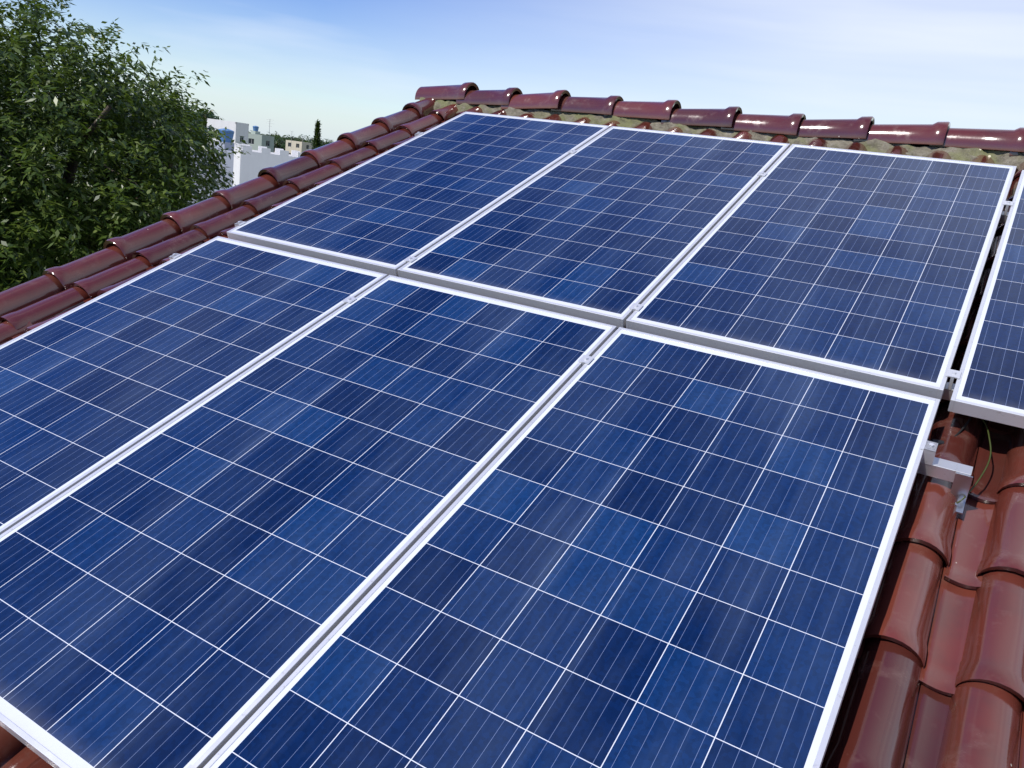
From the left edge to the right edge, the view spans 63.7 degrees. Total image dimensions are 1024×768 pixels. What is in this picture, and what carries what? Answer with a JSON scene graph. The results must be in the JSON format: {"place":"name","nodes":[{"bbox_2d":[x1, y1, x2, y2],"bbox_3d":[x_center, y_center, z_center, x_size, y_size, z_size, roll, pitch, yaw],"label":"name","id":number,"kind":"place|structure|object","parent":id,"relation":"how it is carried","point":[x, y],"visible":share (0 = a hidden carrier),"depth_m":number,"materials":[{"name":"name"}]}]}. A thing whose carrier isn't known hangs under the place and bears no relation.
{"place":"outdoors","nodes":[
{"label":"outdoors","id":0,"kind":"place"},
{"bbox_2d":[0,103,301,267],"bbox_3d":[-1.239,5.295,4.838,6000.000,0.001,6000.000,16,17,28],"label":"ground","id":1,"kind":"structure","parent":0,"point":[65,159],"depth_m":105.87,"materials":[{"name":"green plant"}]},
{"bbox_2d":[0,0,249,291],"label":"tree","id":2,"kind":"object","parent":1,"relation":"on","point":[116,208],"depth_m":12.43,"materials":[{"name":"green plant"}]},
{"bbox_2d":[136,97,195,164],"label":"tree","id":3,"kind":"object","parent":1,"relation":"on","point":[165,116],"depth_m":116.87,"materials":[{"name":"green plant"}]},
{"bbox_2d":[157,106,198,149],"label":"tree","id":4,"kind":"object","parent":1,"relation":"on","point":[194,121],"depth_m":115.64,"materials":[{"name":"green plant"}]},
{"bbox_2d":[188,102,216,128],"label":"tree","id":5,"kind":"object","parent":1,"relation":"on","point":[206,116],"depth_m":128.06,"materials":[{"name":"green plant"}]},
{"bbox_2d":[189,108,223,121],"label":"tree","id":6,"kind":"object","parent":1,"relation":"on","point":[210,111],"depth_m":130.75,"materials":[{"name":"green plant"}]},
{"bbox_2d":[187,128,233,202],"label":"building","id":7,"kind":"structure","parent":1,"relation":"on","point":[229,162],"depth_m":57.76,"materials":[{"name":"white paint"}]},
{"bbox_2d":[207,118,248,144],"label":"building","id":8,"kind":"structure","parent":1,"relation":"on","point":[240,129],"depth_m":107.97,"materials":[{"name":"paint"}]},
{"bbox_2d":[233,143,300,185],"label":"crenellated house","id":9,"kind":"structure","parent":1,"relation":"on","point":[250,166],"depth_m":46.48,"materials":[{"name":"white paint"}]},
{"bbox_2d":[263,134,287,152],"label":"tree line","id":10,"kind":"object","parent":1,"relation":"on","point":[282,144],"depth_m":228.93,"materials":[{"name":"green plant"}]},
{"bbox_2d":[261,131,311,142],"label":"tree line","id":11,"kind":"object","parent":1,"relation":"on","point":[283,138],"depth_m":248.90,"materials":[{"name":"green plant"}]},
{"bbox_2d":[285,140,312,154],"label":"cream house","id":12,"kind":"structure","parent":1,"relation":"on","point":[301,147],"depth_m":225.21,"materials":[{"name":"paint"}]},
{"bbox_2d":[288,134,313,141],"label":"tree line","id":13,"kind":"object","parent":1,"relation":"on","point":[299,138],"depth_m":269.45,"materials":[{"name":"green plant"}]},
{"bbox_2d":[310,119,321,148],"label":"cypress","id":14,"kind":"object","parent":1,"relation":"on","point":[317,140],"visible":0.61,"depth_m":214.37,"materials":[{"name":"green plant"}]},
{"bbox_2d":[303,139,332,145],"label":"tree line","id":15,"kind":"object","parent":1,"relation":"on","point":[327,142],"depth_m":247.08,"materials":[{"name":"green plant"}]},
{"bbox_2d":[0,98,450,316],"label":"roof edge tiles","id":16,"kind":"object","parent":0,"point":[54,280],"visible":0.86,"depth_m":4.30,"materials":[{"name":"brown ceramic"}]},
{"bbox_2d":[248,126,273,151],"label":"green grey house","id":17,"kind":"structure","parent":0,"point":[256,139],"depth_m":152.78,"materials":[{"name":"paint"}]},
{"bbox_2d":[0,0,1023,141],"label":"sky","id":18,"kind":"structure","parent":0,"point":[345,65],"materials":[{"name":"blue"}]},
{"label":"house walls","id":19,"kind":"object","parent":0,"visible":0},
{"bbox_2d":[473,104,928,146],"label":"roof slope","id":20,"kind":"structure","parent":19,"relation":"on","point":[916,145],"depth_m":4.37,"materials":[{"name":"ceramic"}]},
{"label":"roof","id":21,"kind":"object","parent":19,"relation":"on","visible":0},
{"bbox_2d":[0,104,1023,767],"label":"roof tiles","id":22,"kind":"object","parent":21,"relation":"attached to","point":[936,678],"depth_m":1.92,"materials":[{"name":"ceramic"}]},
{"bbox_2d":[420,97,1023,167],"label":"ridge mortar","id":23,"kind":"object","parent":22,"relation":"on","point":[959,154],"visible":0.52,"depth_m":4.66,"materials":[{"name":"grey concrete"}]},
{"bbox_2d":[415,82,1023,155],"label":"roof ridge caps","id":24,"kind":"object","parent":23,"relation":"on","point":[865,128],"visible":0.97,"depth_m":4.70,"materials":[{"name":"brown ceramic"}]},
{"bbox_2d":[625,211,1008,481],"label":"mounting rails","id":25,"kind":"object","parent":22,"relation":"on","point":[943,469],"visible":0.16,"depth_m":2.17,"materials":[{"name":"metal"}]},
{"bbox_2d":[0,236,386,534],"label":"solar panel","id":26,"kind":"object","parent":25,"relation":"on","point":[88,388],"visible":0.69,"depth_m":2.93,"materials":[{"name":"glass"}]},
{"bbox_2d":[0,275,616,767],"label":"solar panel","id":27,"kind":"object","parent":25,"relation":"on","point":[194,585],"visible":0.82,"depth_m":2.15,"materials":[{"name":"glass"}]},
{"bbox_2d":[227,112,609,276],"bbox_3d":[-0.379,-1.065,4.240,0.999,0.040,1.956,16,39,28],"label":"solar panel","id":28,"kind":"object","parent":25,"relation":"on","point":[389,212],"visible":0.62,"depth_m":4.04,"materials":[{"name":"glass"}]},
{"bbox_2d":[203,327,939,767],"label":"solar panel","id":29,"kind":"object","parent":25,"relation":"on","point":[633,549],"visible":1,"depth_m":1.85,"materials":[{"name":"glass"}]},
{"bbox_2d":[169,132,1013,767],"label":"panel clamps","id":30,"kind":"object","parent":25,"relation":"attached to","point":[929,448],"visible":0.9,"depth_m":2.63,"materials":[{"name":"metal"}]},
{"bbox_2d":[398,126,789,327],"bbox_3d":[0.476,-0.824,3.760,0.999,0.040,1.956,16,39,28],"label":"solar panel","id":31,"kind":"object","parent":25,"relation":"on","point":[611,225],"visible":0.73,"depth_m":3.54,"materials":[{"name":"glass"}]},
{"bbox_2d":[626,144,1016,400],"bbox_3d":[1.332,-0.583,3.280,0.999,0.040,1.956,16,39,28],"label":"solar panel","id":32,"kind":"object","parent":25,"relation":"on","point":[864,266],"visible":0.9,"depth_m":3.04,"materials":[{"name":"glass"}]},
{"bbox_2d":[950,472,972,513],"bbox_3d":[1.162,0.284,2.140,0.040,0.090,0.050,16,39,28],"label":"roof hook","id":33,"kind":"object","parent":25,"relation":"attached to","point":[960,488],"visible":0.85,"depth_m":2.15,"materials":[{"name":"silver metal"}]},
{"bbox_2d":[956,419,991,502],"bbox_3d":[1.263,0.186,2.290,0.124,0.061,0.411,16,39,28],"label":"earth cable","id":34,"kind":"object","parent":25,"relation":"attached to","point":[972,488],"visible":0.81,"depth_m":2.23,"materials":[{"name":"green plastic"}]},
{"bbox_2d":[948,170,1023,428],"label":"solar panel","id":35,"kind":"object","parent":25,"relation":"on","point":[989,385],"visible":1,"depth_m":2.54,"materials":[{"name":"glass"}]},
{"bbox_2d":[931,439,943,443],"bbox_3d":[1.200,0.165,2.325,0.032,0.015,0.014,8,15,0],"label":"mc connector","id":36,"kind":"object","parent":22,"relation":"on","point":[938,441],"visible":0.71,"depth_m":2.32,"materials":[{"name":"black plastic"}]},
{"bbox_2d":[928,416,971,444],"bbox_3d":[1.247,0.089,2.411,0.175,0.035,0.264,16,39,28],"label":"solar cable","id":37,"kind":"object","parent":22,"relation":"on","point":[964,426],"visible":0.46,"depth_m":2.36,"materials":[{"name":"black plastic"}]}
]}

